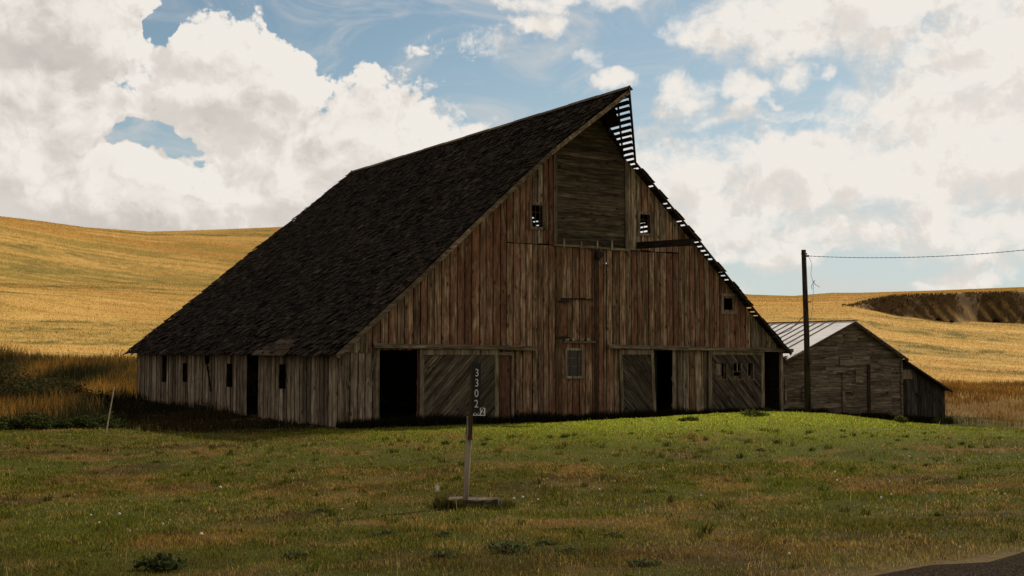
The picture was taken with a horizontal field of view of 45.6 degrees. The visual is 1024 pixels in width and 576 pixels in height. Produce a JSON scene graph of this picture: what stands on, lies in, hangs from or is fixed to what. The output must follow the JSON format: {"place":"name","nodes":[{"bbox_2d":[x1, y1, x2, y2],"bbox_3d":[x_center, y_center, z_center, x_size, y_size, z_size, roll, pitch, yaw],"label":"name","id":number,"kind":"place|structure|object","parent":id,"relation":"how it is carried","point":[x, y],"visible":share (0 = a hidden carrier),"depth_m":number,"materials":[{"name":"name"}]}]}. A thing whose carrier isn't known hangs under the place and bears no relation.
{"place":"outdoors","nodes":[
{"label":"outdoors","id":0,"kind":"place"},
{"bbox_2d":[0,379,1023,575],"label":"lawn","id":1,"kind":"structure","parent":0,"point":[989,557],"depth_m":17.96,"materials":[{"name":"green plant"}]},
{"bbox_2d":[0,413,25,429],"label":"leafy weed","id":2,"kind":"object","parent":1,"relation":"on","point":[4,421],"visible":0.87,"depth_m":39.48,"materials":[{"name":"green plant"}]},
{"bbox_2d":[4,416,28,429],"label":"leafy weed","id":3,"kind":"object","parent":1,"relation":"on","point":[22,421],"visible":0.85,"depth_m":39.53,"materials":[{"name":"green plant"}]},
{"bbox_2d":[18,412,39,427],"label":"leafy weed","id":4,"kind":"object","parent":1,"relation":"on","point":[26,417],"visible":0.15,"depth_m":40.30,"materials":[{"name":"green plant"}]},
{"bbox_2d":[0,362,74,407],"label":"shrub","id":5,"kind":"object","parent":1,"relation":"on","point":[17,388],"visible":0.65,"depth_m":50.35,"materials":[{"name":"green plant"}]},
{"bbox_2d":[26,412,56,429],"bbox_3d":[-15.475,4.360,39.726,1.158,0.599,1.413,1,-3,-14],"label":"leafy weed","id":6,"kind":"object","parent":1,"relation":"on","point":[41,425],"visible":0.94,"depth_m":39.60,"materials":[{"name":"green plant"}]},
{"bbox_2d":[34,412,65,427],"bbox_3d":[-15.478,4.420,40.595,1.000,0.553,1.220,2,-4,-37],"label":"leafy weed","id":7,"kind":"object","parent":1,"relation":"on","point":[58,425],"visible":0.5,"depth_m":40.49,"materials":[{"name":"green plant"}]},
{"bbox_2d":[29,374,92,397],"bbox_3d":[-20.363,4.605,55.112,3.664,1.397,2.718,0,-3,0],"label":"shrub","id":8,"kind":"object","parent":1,"relation":"on","point":[74,386],"visible":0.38,"depth_m":54.85,"materials":[{"name":"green plant"}]},
{"bbox_2d":[0,342,136,427],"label":"tall grass","id":9,"kind":"structure","parent":1,"relation":"on","point":[106,369],"depth_m":65.14,"materials":[{"name":"plant"}]},
{"bbox_2d":[58,415,83,428],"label":"leafy weed","id":10,"kind":"object","parent":1,"relation":"on","point":[68,423],"visible":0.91,"depth_m":40.54,"materials":[{"name":"green plant"}]},
{"bbox_2d":[72,415,111,428],"bbox_3d":[-14.033,4.475,40.678,1.141,0.492,0.936,-1,-3,19],"label":"leafy weed","id":11,"kind":"object","parent":1,"relation":"on","point":[90,422],"visible":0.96,"depth_m":40.55,"materials":[{"name":"green plant"}]},
{"bbox_2d":[69,390,126,410],"bbox_3d":[-16.927,4.607,49.301,2.372,1.002,1.964,2,-3,-30],"label":"shrub","id":12,"kind":"object","parent":1,"relation":"on","point":[107,398],"visible":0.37,"depth_m":49.10,"materials":[{"name":"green plant"}]},
{"bbox_2d":[84,411,125,426],"bbox_3d":[-14.114,4.521,41.754,1.106,0.566,1.349,-3,-4,43],"label":"leafy weed","id":13,"kind":"object","parent":1,"relation":"on","point":[111,417],"visible":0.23,"depth_m":41.88,"materials":[{"name":"green plant"}]},
{"bbox_2d":[106,387,114,432],"bbox_3d":[-12.802,3.949,38.756,0.286,1.606,0.041,0,-3,-8],"label":"stake","id":14,"kind":"object","parent":1,"relation":"on","point":[110,410],"visible":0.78,"depth_m":38.75,"materials":[{"name":"white paint"}]},
{"bbox_2d":[106,418,125,427],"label":"leafy weed","id":15,"kind":"object","parent":1,"relation":"on","point":[116,424],"visible":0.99,"depth_m":40.91,"materials":[{"name":"green plant"}]},
{"bbox_2d":[130,550,188,571],"bbox_3d":[-3.059,2.377,10.544,0.496,0.182,0.525,0,-3,0],"label":"lawn weed","id":16,"kind":"object","parent":1,"relation":"on","point":[161,561],"visible":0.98,"depth_m":10.49,"materials":[{"name":"green plant"}]},
{"bbox_2d":[47,388,317,431],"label":"shade weeds","id":17,"kind":"object","parent":1,"relation":"on","point":[171,408],"visible":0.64,"depth_m":45.91,"materials":[{"name":"plant"}]},
{"bbox_2d":[283,549,316,557],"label":"lawn weed","id":18,"kind":"object","parent":1,"relation":"on","point":[297,553],"visible":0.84,"depth_m":11.31,"materials":[{"name":"green plant"}]},
{"bbox_2d":[311,507,330,512],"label":"lawn weed","id":19,"kind":"object","parent":1,"relation":"on","point":[317,510],"visible":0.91,"depth_m":15.87,"materials":[{"name":"green plant"}]},
{"bbox_2d":[367,528,399,536],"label":"lawn weed","id":20,"kind":"object","parent":1,"relation":"on","point":[388,532],"visible":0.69,"depth_m":12.97,"materials":[{"name":"green plant"}]},
{"bbox_2d":[432,530,452,537],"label":"lawn weed","id":21,"kind":"object","parent":1,"relation":"on","point":[444,533],"visible":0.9,"depth_m":12.88,"materials":[{"name":"green plant"}]},
{"bbox_2d":[427,546,465,557],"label":"lawn weed","id":22,"kind":"object","parent":1,"relation":"on","point":[442,553],"visible":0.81,"depth_m":11.08,"materials":[{"name":"green plant"}]},
{"bbox_2d":[123,85,793,426],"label":"barn","id":23,"kind":"structure","parent":1,"relation":"on","point":[417,283],"depth_m":48.82,"materials":[{"name":"brown wood"}]},
{"bbox_2d":[419,349,498,419],"bbox_3d":[-1.898,3.689,44.387,3.360,2.900,0.061,2,-4,-34],"label":"sliding door","id":24,"kind":"structure","parent":23,"relation":"in","point":[486,400],"depth_m":44.27,"materials":[{"name":"brown wood"}]},
{"bbox_2d":[499,356,509,418],"bbox_3d":[-0.323,3.923,45.589,0.562,2.760,0.027,2,-4,-34],"label":"small door","id":25,"kind":"structure","parent":23,"relation":"in","point":[504,361],"depth_m":45.62,"materials":[{"name":"brown wood"}]},
{"bbox_2d":[529,201,545,229],"bbox_3d":[0.980,-2.769,46.766,0.750,1.070,0.045,2,-4,-34],"label":"window","id":26,"kind":"structure","parent":23,"relation":"in","point":[531,203],"depth_m":46.73,"materials":[{"name":"brown wood"}]},
{"bbox_2d":[565,348,583,378],"bbox_3d":[2.437,2.935,47.464,0.900,1.190,0.055,2,-4,-34],"label":"window","id":27,"kind":"structure","parent":23,"relation":"in","point":[574,358],"depth_m":47.47,"materials":[{"name":"grey wood"}]},
{"bbox_2d":[557,119,624,247],"bbox_3d":[3.133,-4.445,48.364,3.420,5.724,0.043,2,-4,-34],"label":"hay door","id":28,"kind":"structure","parent":23,"relation":"in","point":[589,184],"depth_m":48.35,"materials":[{"name":"brown wood"}]},
{"bbox_2d":[619,350,655,415],"bbox_3d":[5.064,3.986,49.066,1.938,3.000,0.061,2,-4,-34],"label":"sliding door","id":29,"kind":"structure","parent":23,"relation":"in","point":[629,360],"depth_m":49.08,"materials":[{"name":"brown wood"}]},
{"bbox_2d":[637,211,652,236],"bbox_3d":[5.437,-2.622,49.761,0.780,1.010,0.045,2,-4,-34],"label":"window","id":30,"kind":"structure","parent":23,"relation":"in","point":[638,212],"depth_m":49.78,"materials":[{"name":"brown wood"}]},
{"bbox_2d":[721,293,736,313],"bbox_3d":[9.303,0.676,52.205,0.900,0.900,0.040,2,-4,-34],"label":"window","id":31,"kind":"structure","parent":23,"relation":"in","point":[722,294],"depth_m":52.18,"materials":[{"name":"brown wood"}]},
{"bbox_2d":[708,350,764,412],"bbox_3d":[9.635,4.159,52.156,3.280,2.980,0.060,2,-4,-34],"label":"sliding door","id":32,"kind":"structure","parent":23,"relation":"in","point":[723,393],"depth_m":52.12,"materials":[{"name":"brown wood"}]},
{"bbox_2d":[423,493,518,509],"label":"rank grass","id":33,"kind":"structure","parent":1,"relation":"on","point":[440,500],"depth_m":16.49,"materials":[{"name":"green plant"}]},
{"bbox_2d":[446,363,500,507],"bbox_3d":[-0.531,2.144,16.779,0.750,2.221,0.499,0,-3,0],"label":"number post","id":34,"kind":"object","parent":1,"relation":"on","point":[475,409],"visible":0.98,"depth_m":16.71,"materials":[{"name":"wood"}]},
{"bbox_2d":[484,540,507,548],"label":"lawn weed","id":35,"kind":"object","parent":1,"relation":"on","point":[493,543],"visible":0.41,"depth_m":11.82,"materials":[{"name":"green plant"}]},
{"bbox_2d":[490,538,530,552],"bbox_3d":[-0.005,2.442,11.505,0.392,0.152,0.485,0,-3,-4],"label":"lawn weed","id":36,"kind":"object","parent":1,"relation":"on","point":[512,545],"visible":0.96,"depth_m":11.48,"materials":[{"name":"green plant"}]},
{"bbox_2d":[1,417,1021,575],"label":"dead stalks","id":37,"kind":"object","parent":1,"relation":"on","point":[502,496],"visible":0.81,"depth_m":19.55,"materials":[{"name":"plant"}]},
{"bbox_2d":[531,538,558,545],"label":"lawn weed","id":38,"kind":"object","parent":1,"relation":"on","point":[549,542],"visible":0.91,"depth_m":12.02,"materials":[{"name":"green plant"}]},
{"bbox_2d":[554,545,582,555],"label":"lawn weed","id":39,"kind":"object","parent":1,"relation":"on","point":[573,549],"visible":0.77,"depth_m":11.23,"materials":[{"name":"green plant"}]},
{"bbox_2d":[601,531,625,537],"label":"lawn weed","id":40,"kind":"object","parent":1,"relation":"on","point":[615,534],"visible":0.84,"depth_m":12.49,"materials":[{"name":"green plant"}]},
{"bbox_2d":[627,555,663,566],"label":"lawn weed","id":41,"kind":"object","parent":1,"relation":"on","point":[640,561],"visible":0.94,"depth_m":10.11,"materials":[{"name":"green plant"}]},
{"bbox_2d":[334,405,960,428],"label":"foot weeds","id":42,"kind":"object","parent":1,"relation":"on","point":[448,420],"visible":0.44,"depth_m":46.55,"materials":[{"name":"green plant"}]},
{"bbox_2d":[677,416,699,420],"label":"weed tuft","id":43,"kind":"object","parent":1,"relation":"on","point":[690,418],"visible":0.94,"depth_m":38.68,"materials":[{"name":"green plant"}]},
{"bbox_2d":[739,409,768,416],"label":"weed tuft","id":44,"kind":"object","parent":1,"relation":"on","point":[749,412],"visible":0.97,"depth_m":41.52,"materials":[{"name":"green plant"}]},
{"bbox_2d":[773,250,818,411],"bbox_3d":[11.070,1.917,47.821,2.059,6.782,0.460,-3,-4,42],"label":"utility pole","id":45,"kind":"object","parent":1,"relation":"on","point":[807,382],"visible":0.96,"depth_m":47.30,"materials":[{"name":"brown wood"}]},
{"bbox_2d":[814,250,1022,257],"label":"overhead cable","id":46,"kind":"object","parent":45,"relation":"attached to","point":[912,257],"visible":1,"depth_m":45.14,"materials":[{"name":"metal"}]},
{"bbox_2d":[767,320,952,419],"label":"shed","id":47,"kind":"structure","parent":1,"relation":"on","point":[856,367],"depth_m":59.11,"materials":[{"name":"brown wood"}]},
{"bbox_2d":[870,365,891,414],"bbox_3d":[18.132,5.204,59.761,1.550,2.792,0.053,2,-4,-34],"label":"door","id":48,"kind":"structure","parent":47,"relation":"in","point":[877,390],"depth_m":59.79,"materials":[{"name":"brown wood"}]},
{"bbox_2d":[893,414,909,422],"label":"weed tuft","id":49,"kind":"object","parent":1,"relation":"on","point":[901,419],"visible":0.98,"depth_m":38.42,"materials":[{"name":"green plant"}]},
{"bbox_2d":[937,377,1023,426],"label":"tall grass","id":50,"kind":"structure","parent":1,"relation":"on","point":[957,387],"depth_m":78.59,"materials":[{"name":"plant"}]},
{"bbox_2d":[0,217,1023,418],"bbox_3d":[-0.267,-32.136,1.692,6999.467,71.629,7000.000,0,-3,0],"label":"hills","id":51,"kind":"structure","parent":0,"point":[949,311],"depth_m":216.38,"materials":[{"name":"yellow plant"}]},
{"bbox_2d":[0,216,1023,393],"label":"stubble","id":52,"kind":"object","parent":51,"relation":"on","point":[760,297],"visible":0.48,"depth_m":203.87,"materials":[{"name":"yellow plant"}]},
{"bbox_2d":[841,290,1023,322],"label":"bank scrub","id":53,"kind":"object","parent":51,"relation":"on","point":[906,296],"visible":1,"depth_m":224.49,"materials":[{"name":"dark brown brush"},{"name":"dry leaves"}]},
{"bbox_2d":[0,0,1023,295],"label":"sky","id":54,"kind":"structure","parent":0,"point":[776,130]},
{"bbox_2d":[875,552,1023,575],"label":"road","id":55,"kind":"structure","parent":0,"point":[1012,565],"depth_m":9.28,"materials":[{"name":"grey asphalt"}]}
]}

